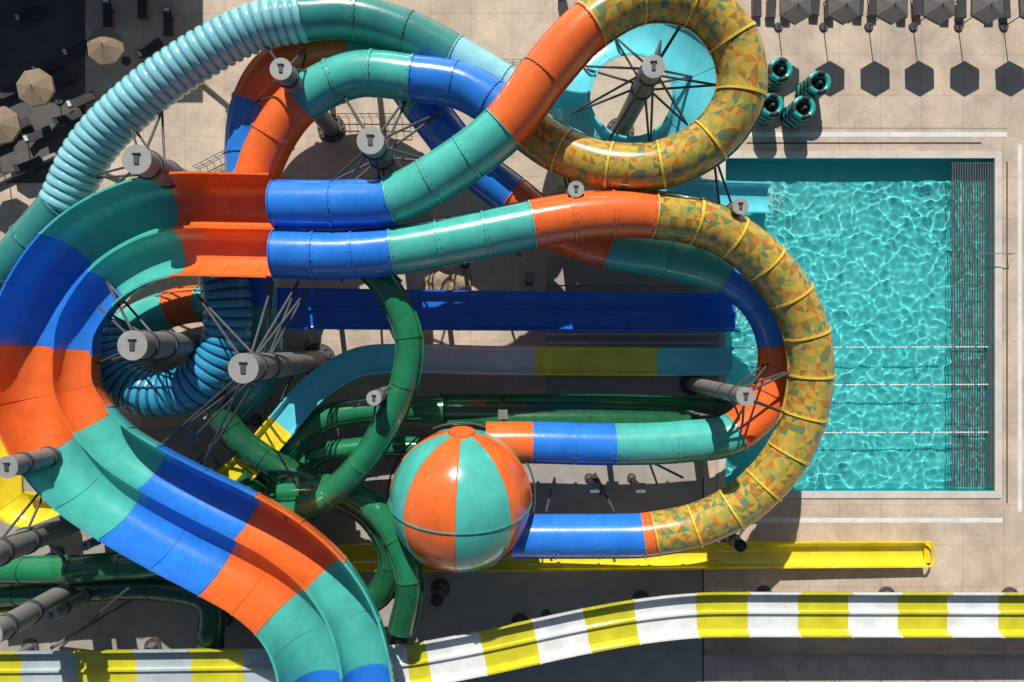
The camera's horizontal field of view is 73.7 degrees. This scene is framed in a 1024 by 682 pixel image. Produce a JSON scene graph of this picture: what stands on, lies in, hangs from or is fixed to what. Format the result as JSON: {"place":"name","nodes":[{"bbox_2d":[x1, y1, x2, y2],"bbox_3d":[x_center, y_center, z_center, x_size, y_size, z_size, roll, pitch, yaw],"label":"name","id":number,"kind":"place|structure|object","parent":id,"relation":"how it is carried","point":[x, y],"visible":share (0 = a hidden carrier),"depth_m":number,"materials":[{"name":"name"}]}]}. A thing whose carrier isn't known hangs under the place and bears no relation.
{"place":"outdoors","nodes":[
{"label":"outdoors","id":0,"kind":"place"},
{"bbox_2d":[0,0,84,182],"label":"terrace paving","id":1,"kind":"structure","parent":0,"point":[25,45],"depth_m":49.99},
{"bbox_2d":[0,83,17,99],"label":"sun lounger","id":2,"kind":"object","parent":1,"relation":"on","point":[8,92],"visible":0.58,"depth_m":49.55,"materials":[{"name":"grey fabric"}]},
{"bbox_2d":[0,106,29,144],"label":"beach umbrella","id":3,"kind":"object","parent":1,"relation":"on","point":[10,127],"visible":0.78,"depth_m":47.33,"materials":[{"name":"fabric"}]},
{"bbox_2d":[13,5,45,22],"bbox_3d":[-35.046,-23.729,49.628,1.951,0.744,0.680,-25,90,0],"label":"sun lounger","id":4,"kind":"object","parent":1,"relation":"on","point":[32,13],"visible":1,"depth_m":49.55,"materials":[{"name":"grey wood"}]},
{"bbox_2d":[13,155,45,173],"bbox_3d":[-35.046,-12.791,49.628,1.951,0.744,0.680,-25,90,0],"label":"sun lounger","id":5,"kind":"object","parent":1,"relation":"on","point":[32,164],"visible":1,"depth_m":49.55,"materials":[{"name":"grey fabric"}]},
{"bbox_2d":[22,125,54,142],"bbox_3d":[-34.421,-14.979,49.628,1.951,0.744,0.680,-25,90,0],"label":"sun lounger","id":6,"kind":"object","parent":1,"relation":"on","point":[41,133],"visible":1,"depth_m":49.55,"materials":[{"name":"grey fabric"}]},
{"bbox_2d":[16,68,63,106],"bbox_3d":[-33.125,-17.625,48.440,2.512,3.120,2.513,-11,90,0],"label":"beach umbrella","id":7,"kind":"object","parent":1,"relation":"on","point":[35,87],"visible":1,"depth_m":47.32,"materials":[{"name":"fabric"}]},
{"bbox_2d":[31,56,62,73],"bbox_3d":[-33.796,-19.979,49.628,1.951,0.744,0.680,-25,90,0],"label":"sun lounger","id":8,"kind":"object","parent":1,"relation":"on","point":[50,64],"visible":0.8,"depth_m":49.55,"materials":[{"name":"grey wood"}]},
{"bbox_2d":[53,69,75,86],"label":"sun lounger","id":9,"kind":"object","parent":1,"relation":"on","point":[63,77],"visible":0.8,"depth_m":49.55,"materials":[{"name":"grey wood"}]},
{"bbox_2d":[52,108,82,125],"bbox_3d":[-32.233,-16.229,49.628,1.951,0.744,0.680,-25,90,0],"label":"sun lounger","id":10,"kind":"object","parent":1,"relation":"on","point":[71,116],"visible":0.88,"depth_m":49.55,"materials":[{"name":"grey fabric"}]},
{"bbox_2d":[61,39,87,56],"bbox_3d":[-31.608,-21.229,49.628,1.951,0.744,0.680,-25,90,0],"label":"sun lounger","id":11,"kind":"object","parent":1,"relation":"on","point":[77,48],"visible":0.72,"depth_m":49.55,"materials":[{"name":"grey wood"}]},
{"bbox_2d":[0,256,714,681],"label":"pavement","id":12,"kind":"structure","parent":0,"point":[478,600],"depth_m":50.00,"materials":[{"name":"concrete"}]},
{"bbox_2d":[17,638,38,650],"bbox_3d":[-35.260,22.408,48.248,1.252,3.503,1.252,0,90,0],"label":"support pole","id":13,"kind":"object","parent":12,"relation":"on","point":[29,644],"visible":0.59,"depth_m":49.88,"materials":[{"name":"metal"}]},
{"bbox_2d":[0,591,1023,681],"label":"striped racing slide","id":14,"kind":"object","parent":13,"relation":"on","point":[537,641],"visible":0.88,"depth_m":46.62,"materials":[{"name":"plastic"}]},
{"bbox_2d":[0,446,61,477],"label":"support mast","id":15,"kind":"object","parent":12,"relation":"on","point":[21,463],"visible":0.48,"depth_m":40.08,"materials":[{"name":"metal"}]},
{"bbox_2d":[0,171,394,681],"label":"twin lane open slide","id":16,"kind":"object","parent":15,"relation":"attached to","point":[293,595],"visible":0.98,"depth_m":42.33,"materials":[{"name":"plastic"}]},
{"bbox_2d":[0,583,73,642],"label":"support mast","id":17,"kind":"object","parent":12,"relation":"on","point":[21,617],"visible":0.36,"depth_m":42.80,"materials":[{"name":"metal"}]},
{"bbox_2d":[0,493,80,566],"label":"support mast","id":18,"kind":"object","parent":12,"relation":"on","point":[26,540],"visible":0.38,"depth_m":41.28,"materials":[{"name":"metal"}]},
{"bbox_2d":[45,588,92,621],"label":"support mast","id":19,"kind":"object","parent":12,"relation":"on","point":[65,607],"visible":0.52,"depth_m":44.19,"materials":[{"name":"metal"}]},
{"bbox_2d":[80,537,100,550],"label":"support mast","id":20,"kind":"object","parent":12,"relation":"on","point":[88,544],"visible":0.28,"depth_m":44.55,"materials":[{"name":"metal"}]},
{"bbox_2d":[144,637,161,648],"bbox_3d":[-26.261,22.330,48.280,1.252,3.441,1.252,0,90,0],"label":"support pole","id":21,"kind":"object","parent":12,"relation":"on","point":[153,643],"visible":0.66,"depth_m":49.88,"materials":[{"name":"metal"}]},
{"bbox_2d":[48,416,276,649],"bbox_3d":[-24.421,12.398,46.400,17.145,7.371,7.523,-33,90,0],"label":"steel bracing","id":22,"kind":"object","parent":12,"relation":"on","point":[202,445],"visible":0.3,"depth_m":45.12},
{"bbox_2d":[226,613,232,625],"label":"support pole","id":23,"kind":"object","parent":12,"relation":"on","point":[229,619],"visible":0.28,"depth_m":49.88,"materials":[{"name":"metal"}]},
{"bbox_2d":[0,577,225,648],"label":"green tube slide","id":24,"kind":"object","parent":23,"relation":"on","point":[211,629],"visible":0.47,"depth_m":46.64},
{"bbox_2d":[58,229,683,648],"bbox_3d":[-13.989,4.430,45.913,46.652,8.328,24.747,-16,90,0],"label":"steel bracing","id":25,"kind":"object","parent":12,"relation":"on","point":[204,453],"visible":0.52,"depth_m":45.89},
{"bbox_2d":[431,578,449,606],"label":"support mast","id":26,"kind":"object","parent":12,"relation":"on","point":[440,589],"visible":1,"depth_m":48.69,"materials":[{"name":"metal"}]},
{"bbox_2d":[387,422,535,573],"bbox_3d":[-3.315,10.221,44.796,9.820,10.408,9.820,0,90,0],"label":"ball chamber","id":27,"kind":"object","parent":12,"relation":"on","point":[459,499],"visible":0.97,"depth_m":40.86,"materials":[{"name":"plastic"}]},
{"bbox_2d":[584,473,598,492],"bbox_3d":[5.625,10.000,48.200,0.668,3.600,0.668,0,90,0],"label":"support pole","id":28,"kind":"object","parent":12,"relation":"on","point":[594,487],"visible":1,"depth_m":46.42,"materials":[{"name":"metal"}]},
{"bbox_2d":[546,285,694,286],"bbox_3d":[8.125,-4.000,49.486,11.298,1.029,0.058,0,90,0],"label":"railing","id":29,"kind":"object","parent":12,"relation":"on","point":[621,285],"visible":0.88,"depth_m":48.98,"materials":[{"name":"metal"}]},
{"bbox_2d":[627,473,644,492],"bbox_3d":[8.750,10.000,48.200,0.668,3.600,0.668,0,90,0],"label":"support pole","id":30,"kind":"object","parent":12,"relation":"on","point":[640,487],"visible":1,"depth_m":46.42,"materials":[{"name":"metal"}]},
{"bbox_2d":[680,363,789,421],"bbox_3d":[15.667,3.675,44.100,6.340,11.800,4.077,-15,90,0],"label":"support mast","id":31,"kind":"object","parent":12,"relation":"on","point":[743,395],"visible":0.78,"depth_m":42.15,"materials":[{"name":"metal"}]},
{"bbox_2d":[0,0,1023,681],"bbox_3d":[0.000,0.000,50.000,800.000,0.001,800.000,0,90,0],"label":"ground","id":32,"kind":"structure","parent":0,"point":[924,76],"depth_m":50.00,"materials":[{"name":"concrete"}]},
{"bbox_2d":[0,151,58,184],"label":"terrace kerb","id":33,"kind":"structure","parent":32,"relation":"on","point":[14,174],"depth_m":49.60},
{"bbox_2d":[65,91,96,108],"bbox_3d":[-31.296,-17.479,49.628,1.951,0.744,0.680,-25,90,0],"label":"sun lounger","id":34,"kind":"object","parent":32,"relation":"on","point":[84,99],"visible":0.96,"depth_m":49.55,"materials":[{"name":"grey wood"}]},
{"bbox_2d":[101,0,114,27],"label":"sun lounger","id":35,"kind":"object","parent":32,"relation":"on","point":[108,10],"visible":0.96,"depth_m":49.55,"materials":[{"name":"fabric"}]},
{"bbox_2d":[87,27,130,65],"bbox_3d":[-28.250,-20.500,48.440,2.512,3.120,2.513,37,90,0],"label":"beach umbrella","id":36,"kind":"object","parent":32,"relation":"on","point":[105,46],"visible":1,"depth_m":47.31,"materials":[{"name":"fabric"}]},
{"bbox_2d":[105,173,124,182],"bbox_3d":[-27.229,-11.121,47.227,0.918,5.547,0.918,0,90,0],"label":"support pole","id":37,"kind":"object","parent":32,"relation":"on","point":[115,180],"visible":0.05,"depth_m":46.37,"materials":[{"name":"metal"}]},
{"bbox_2d":[39,0,309,212],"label":"ribbed tube slide","id":38,"kind":"object","parent":37,"relation":"on","point":[139,99],"visible":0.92,"depth_m":41.47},
{"bbox_2d":[90,111,187,188],"bbox_3d":[-23.575,-11.682,43.950,7.985,12.100,5.765,0,90,0],"label":"support mast","id":39,"kind":"object","parent":32,"relation":"on","point":[143,162],"visible":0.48,"depth_m":39.08,"materials":[{"name":"metal"}]},
{"bbox_2d":[138,0,149,19],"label":"sun lounger","id":40,"kind":"object","parent":32,"relation":"on","point":[142,9],"visible":1,"depth_m":49.55,"materials":[{"name":"fabric"}]},
{"bbox_2d":[88,280,200,372],"bbox_3d":[-22.578,-0.555,43.700,6.301,12.600,5.486,10,90,0],"label":"support mast","id":41,"kind":"object","parent":32,"relation":"on","point":[142,345],"visible":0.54,"depth_m":39.84,"materials":[{"name":"metal"}]},
{"bbox_2d":[135,38,163,58],"bbox_3d":[-26.291,-21.220,49.628,1.951,0.744,0.680,-36,90,0],"label":"sun lounger","id":42,"kind":"object","parent":32,"relation":"on","point":[152,47],"visible":0.91,"depth_m":49.55,"materials":[{"name":"grey wood"}]},
{"bbox_2d":[162,7,174,36],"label":"sun lounger","id":43,"kind":"object","parent":32,"relation":"on","point":[168,18],"visible":1,"depth_m":49.55,"materials":[{"name":"grey wood"}]},
{"bbox_2d":[198,83,228,112],"bbox_3d":[-20.482,-16.909,46.758,0.918,6.483,0.918,0,90,0],"label":"support pole","id":44,"kind":"object","parent":32,"relation":"on","point":[213,94],"visible":0.26,"depth_m":46.82,"materials":[{"name":"metal"}]},
{"bbox_2d":[161,280,334,460],"bbox_3d":[-16.746,1.707,42.950,7.416,14.100,12.331,15,90,0],"label":"support mast","id":45,"kind":"object","parent":32,"relation":"on","point":[252,366],"visible":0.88,"depth_m":39.98,"materials":[{"name":"metal"}]},
{"bbox_2d":[241,414,261,426],"bbox_3d":[-18.733,5.813,48.020,0.918,3.959,0.918,0,90,0],"label":"support pole","id":46,"kind":"object","parent":32,"relation":"on","point":[254,420],"visible":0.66,"depth_m":49.79,"materials":[{"name":"metal"}]},
{"bbox_2d":[202,390,395,610],"bbox_3d":[-13.328,9.975,45.700,7.173,3.199,18.757,-30,90,0],"label":"green tube slide","id":47,"kind":"object","parent":46,"relation":"on","point":[247,446],"visible":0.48,"depth_m":44.90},
{"bbox_2d":[247,277,277,305],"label":"water slide","id":48,"kind":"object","parent":32,"relation":"on","point":[259,288],"depth_m":45.12,"materials":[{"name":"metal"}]},
{"bbox_2d":[255,46,344,142],"bbox_3d":[-13.959,-17.037,44.450,4.156,11.100,4.586,13,90,0],"label":"support mast","id":49,"kind":"object","parent":32,"relation":"on","point":[289,79],"visible":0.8,"depth_m":41.48,"materials":[{"name":"metal"}]},
{"bbox_2d":[233,0,767,229],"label":"enclosed tube slide","id":50,"kind":"object","parent":49,"relation":"on","point":[511,116],"visible":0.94,"depth_m":39.00,"materials":[{"name":"fiberglass"}]},
{"bbox_2d":[337,113,405,118],"bbox_3d":[-10.000,-16.250,49.386,5.048,1.229,0.058,0,90,0],"label":"railing","id":51,"kind":"object","parent":32,"relation":"on","point":[369,115],"visible":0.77,"depth_m":49.34,"materials":[{"name":"metal"}]},
{"bbox_2d":[366,384,390,427],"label":"support mast","id":52,"kind":"object","parent":32,"relation":"on","point":[375,397],"visible":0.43,"depth_m":40.50,"materials":[{"name":"metal"}]},
{"bbox_2d":[271,275,423,520],"bbox_3d":[-10.414,4.356,43.195,7.301,4.448,19.767,26,90,0],"label":"green tube slide","id":53,"kind":"object","parent":52,"relation":"attached to","point":[349,476],"visible":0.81,"depth_m":41.80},
{"bbox_2d":[331,96,444,179],"bbox_3d":[-7.711,-11.443,43.950,6.850,12.100,9.624,0,90,0],"label":"support mast","id":54,"kind":"object","parent":32,"relation":"on","point":[377,150],"visible":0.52,"depth_m":40.00,"materials":[{"name":"metal"}]},
{"bbox_2d":[423,267,453,289],"bbox_3d":[-5.292,-4.222,49.907,2.505,1.331,2.306,0,90,0],"label":"rock","id":55,"kind":"object","parent":32,"relation":"on","point":[438,279],"visible":0.71,"depth_m":49.46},
{"bbox_2d":[451,270,470,289],"bbox_3d":[-3.762,-4.397,49.903,1.604,0.937,1.674,0,90,0],"label":"rock","id":56,"kind":"object","parent":32,"relation":"on","point":[460,279],"visible":0.91,"depth_m":49.56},
{"bbox_2d":[498,409,507,418],"bbox_3d":[-0.625,5.000,48.200,0.668,3.600,0.668,0,90,0],"label":"support pole","id":57,"kind":"object","parent":32,"relation":"on","point":[503,414],"visible":0.69,"depth_m":46.42,"materials":[{"name":"metal"}]},
{"bbox_2d":[439,393,736,424],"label":"green open slide","id":58,"kind":"object","parent":57,"relation":"on","point":[482,409],"visible":0.79,"depth_m":48.47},
{"bbox_2d":[563,178,583,197],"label":"support mast","id":59,"kind":"object","parent":32,"relation":"on","point":[574,189],"visible":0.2,"depth_m":39.80,"materials":[{"name":"metal"}]},
{"bbox_2d":[570,27,715,141],"bbox_3d":[7.903,-16.195,43.950,8.137,12.100,8.081,0,90,0],"label":"support mast","id":60,"kind":"object","parent":32,"relation":"on","point":[647,79],"visible":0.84,"depth_m":41.61,"materials":[{"name":"metal"}]},
{"bbox_2d":[549,24,715,190],"bbox_3d":[7.735,-15.849,44.784,12.819,2.767,12.562,0,90,0],"label":"spiral open slide","id":61,"kind":"object","parent":60,"relation":"on","point":[687,52],"visible":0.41,"depth_m":44.80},
{"bbox_2d":[714,165,748,215],"bbox_3d":[13.067,-8.398,44.850,1.522,10.300,6.491,-26,90,0],"label":"support mast","id":62,"kind":"object","parent":32,"relation":"on","point":[738,206],"visible":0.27,"depth_m":40.10,"materials":[{"name":"metal"}]},
{"bbox_2d":[267,189,835,558],"bbox_3d":[2.968,2.605,42.650,34.096,7.382,23.415,0,90,0],"label":"enclosed tube slide","id":63,"kind":"object","parent":62,"relation":"on","point":[763,262],"visible":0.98,"depth_m":40.54,"materials":[{"name":"fiberglass"}]},
{"bbox_2d":[722,534,746,551],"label":"support mast","id":64,"kind":"object","parent":32,"relation":"on","point":[737,542],"visible":0.47,"depth_m":46.40,"materials":[{"name":"metal"}]},
{"bbox_2d":[751,0,761,17],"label":"sun lounger","id":65,"kind":"object","parent":32,"relation":"on","point":[756,8],"visible":0.97,"depth_m":49.55,"materials":[{"name":"fabric"}]},
{"bbox_2d":[756,93,783,125],"bbox_3d":[18.255,-16.564,48.850,1.774,2.300,1.777,0,90,0],"label":"tube stack","id":66,"kind":"object","parent":32,"relation":"on","point":[773,107],"visible":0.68,"depth_m":48.07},
{"bbox_2d":[765,0,776,18],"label":"sun lounger","id":67,"kind":"object","parent":32,"relation":"on","point":[771,9],"visible":1,"depth_m":49.55,"materials":[{"name":"fabric"}]},
{"bbox_2d":[546,142,1007,681],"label":"drain channel","id":68,"kind":"object","parent":32,"relation":"in","point":[718,333],"visible":0.94,"depth_m":49.99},
{"bbox_2d":[767,57,792,91],"bbox_3d":[18.873,-19.055,48.850,1.790,2.300,1.762,0,90,0],"label":"tube stack","id":69,"kind":"object","parent":32,"relation":"on","point":[780,69],"visible":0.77,"depth_m":47.95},
{"bbox_2d":[774,0,810,31],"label":"beach umbrella","id":70,"kind":"object","parent":32,"relation":"on","point":[794,12],"visible":1,"depth_m":46.82,"materials":[{"name":"grey fabric"}]},
{"bbox_2d":[781,96,815,127],"bbox_3d":[20.500,-16.373,48.850,1.797,2.300,1.792,0,90,0],"label":"tube stack","id":71,"kind":"object","parent":32,"relation":"on","point":[799,111],"visible":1,"depth_m":48.25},
{"bbox_2d":[795,70,830,101],"bbox_3d":[21.563,-18.124,48.850,1.783,2.300,1.797,0,90,0],"label":"tube stack","id":72,"kind":"object","parent":32,"relation":"on","point":[815,85],"visible":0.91,"depth_m":48.15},
{"bbox_2d":[811,0,819,15],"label":"sun lounger","id":73,"kind":"object","parent":32,"relation":"on","point":[815,7],"visible":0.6,"depth_m":49.55,"materials":[{"name":"fabric"}]},
{"bbox_2d":[819,0,858,31],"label":"beach umbrella","id":74,"kind":"object","parent":32,"relation":"on","point":[842,12],"visible":1,"depth_m":46.82,"materials":[{"name":"grey fabric"}]},
{"bbox_2d":[719,151,1001,497],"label":"swimming pool","id":75,"kind":"structure","parent":32,"relation":"in","point":[864,238],"depth_m":50.20,"materials":[{"name":"teal liquid"}]},
{"bbox_2d":[659,178,772,213],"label":"water slide","id":76,"kind":"object","parent":75,"relation":"on","point":[753,194],"visible":0.32,"depth_m":49.12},
{"bbox_2d":[729,346,989,348],"bbox_3d":[25.347,0.466,49.900,18.758,0.600,0.120,0,90,0],"label":"pool lane rope","id":77,"kind":"object","parent":75,"relation":"on","point":[890,347],"visible":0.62,"depth_m":49.67,"materials":[{"name":"plastic"}]},
{"bbox_2d":[741,384,989,385],"bbox_3d":[25.347,3.199,49.900,18.758,0.600,0.120,0,90,0],"label":"pool lane rope","id":78,"kind":"object","parent":75,"relation":"on","point":[903,384],"visible":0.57,"depth_m":49.66,"materials":[{"name":"plastic"}]},
{"bbox_2d":[769,431,989,433],"bbox_3d":[25.347,6.678,49.900,18.758,0.600,0.120,0,90,0],"label":"pool lane rope","id":79,"kind":"object","parent":75,"relation":"on","point":[897,432],"visible":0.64,"depth_m":49.66,"materials":[{"name":"plastic"}]},
{"bbox_2d":[952,162,993,486],"bbox_3d":[33.756,-1.188,50.020,3.062,0.140,23.825,0,90,0],"label":"overflow grating","id":80,"kind":"object","parent":75,"relation":"on","point":[988,262],"visible":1,"depth_m":49.96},
{"bbox_2d":[704,651,1023,655],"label":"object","id":81,"kind":"structure","parent":32,"relation":"on","point":[863,653],"depth_m":49.70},
{"bbox_2d":[748,127,1021,522],"bbox_3d":[27.262,-1.183,49.992,20.150,0.010,28.965,0,90,0],"label":"pool border marking","id":82,"kind":"object","parent":32,"relation":"on","point":[879,134],"visible":0.86,"depth_m":49.99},
{"bbox_2d":[864,0,907,31],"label":"beach umbrella","id":83,"kind":"object","parent":32,"relation":"on","point":[890,12],"visible":1,"depth_m":46.82,"materials":[{"name":"grey fabric"}]},
{"bbox_2d":[910,0,922,16],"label":"sun lounger","id":84,"kind":"object","parent":32,"relation":"on","point":[917,8],"visible":0.93,"depth_m":49.55,"materials":[{"name":"fabric"}]},
{"bbox_2d":[908,0,954,31],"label":"beach umbrella","id":85,"kind":"object","parent":32,"relation":"on","point":[937,12],"visible":1,"depth_m":46.82,"materials":[{"name":"grey fabric"}]},
{"bbox_2d":[954,0,966,18],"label":"sun lounger","id":86,"kind":"object","parent":32,"relation":"on","point":[961,9],"visible":0.93,"depth_m":49.55,"materials":[{"name":"fabric"}]},
{"bbox_2d":[954,0,1002,31],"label":"beach umbrella","id":87,"kind":"object","parent":32,"relation":"on","point":[985,12],"visible":1,"depth_m":46.83,"materials":[{"name":"grey fabric"}]},
{"bbox_2d":[998,0,1010,18],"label":"sun lounger","id":88,"kind":"object","parent":32,"relation":"on","point":[1006,9],"visible":0.69,"depth_m":49.55,"materials":[{"name":"fabric"}]},
{"bbox_2d":[999,0,1023,31],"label":"beach umbrella","id":89,"kind":"object","parent":32,"relation":"on","point":[1003,26],"visible":1,"depth_m":47.08,"materials":[{"name":"grey fabric"}]},
{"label":"support pole","id":90,"kind":"object","parent":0,"visible":0},
{"bbox_2d":[223,39,786,464],"bbox_3d":[-1.481,-3.761,45.298,42.336,3.161,20.527,32,90,0],"label":"enclosed tube slide","id":91,"kind":"object","parent":90,"relation":"on","point":[730,433],"visible":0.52,"depth_m":44.28,"materials":[{"name":"plastic"}]},
{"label":"support pole","id":92,"kind":"object","parent":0,"visible":0},
{"bbox_2d":[0,193,60,289],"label":"enclosed tube slide","id":93,"kind":"object","parent":92,"relation":"on","point":[39,214],"visible":0.44,"depth_m":42.63,"materials":[{"name":"plastic"}]},
{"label":"support pole","id":94,"kind":"object","parent":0,"visible":0},
{"bbox_2d":[298,0,551,111],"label":"enclosed tube slide","id":95,"kind":"object","parent":94,"relation":"on","point":[390,26],"visible":0.62,"depth_m":41.94,"materials":[{"name":"plastic"}]},
{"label":"support pole","id":96,"kind":"object","parent":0,"visible":0},
{"bbox_2d":[112,285,285,420],"bbox_3d":[-22.035,-0.545,47.400,13.326,2.544,9.089,20,90,0],"label":"enclosed tube slide","id":97,"kind":"object","parent":96,"relation":"on","point":[168,309],"visible":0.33,"depth_m":46.39,"materials":[{"name":"plastic"}]},
{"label":"support pole","id":98,"kind":"object","parent":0,"visible":0},
{"bbox_2d":[0,540,927,612],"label":"yellow open slide","id":99,"kind":"object","parent":98,"relation":"on","point":[809,554],"visible":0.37,"depth_m":49.29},
{"bbox_2d":[924,541,935,567],"bbox_3d":[30.282,15.391,49.460,0.580,0.580,1.955,0,90,0],"label":"slide end rim","id":100,"kind":"object","parent":99,"relation":"attached to","point":[927,552],"visible":0.99,"depth_m":49.65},
{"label":"support pole","id":101,"kind":"object","parent":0,"visible":0},
{"bbox_2d":[0,439,59,527],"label":"yellow open slide","id":102,"kind":"object","parent":101,"relation":"on","point":[16,498],"visible":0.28,"depth_m":45.73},
{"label":"support pole","id":103,"kind":"object","parent":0,"visible":0},
{"bbox_2d":[268,396,444,496],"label":"green tube slide","id":104,"kind":"object","parent":103,"relation":"on","point":[317,423],"visible":0.65,"depth_m":46.30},
{"bbox_2d":[298,436,425,467],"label":"green tube slide","id":105,"kind":"object","parent":104,"relation":"attached to","point":[316,456],"visible":0.51,"depth_m":46.52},
{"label":"support pole","id":106,"kind":"object","parent":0,"visible":0},
{"bbox_2d":[0,468,266,583],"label":"green tube slide","id":107,"kind":"object","parent":106,"relation":"on","point":[80,568],"visible":0.48,"depth_m":45.27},
{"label":"support pole","id":108,"kind":"object","parent":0,"visible":0},
{"bbox_2d":[276,474,423,637],"bbox_3d":[-9.677,13.101,45.085,5.475,2.318,13.608,-41,90,0],"label":"green tube slide","id":109,"kind":"object","parent":108,"relation":"on","point":[369,506],"visible":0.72,"depth_m":44.21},
{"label":"support pole","id":110,"kind":"object","parent":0,"visible":0},
{"bbox_2d":[275,287,738,331],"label":"open body slide","id":111,"kind":"object","parent":110,"relation":"on","point":[362,309],"visible":0.84,"depth_m":47.33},
{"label":"support pole","id":112,"kind":"object","parent":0,"visible":0},
{"bbox_2d":[216,344,733,479],"bbox_3d":[-3.588,3.129,47.306,39.254,4.529,8.739,-15,90,0],"label":"open body slide","id":113,"kind":"object","parent":112,"relation":"on","point":[307,395],"visible":0.77,"depth_m":47.38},
{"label":"support pole","id":114,"kind":"object","parent":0,"visible":0},
{"bbox_2d":[101,276,252,416],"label":"ribbed tube slide","id":115,"kind":"object","parent":114,"relation":"on","point":[199,378],"visible":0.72,"depth_m":43.06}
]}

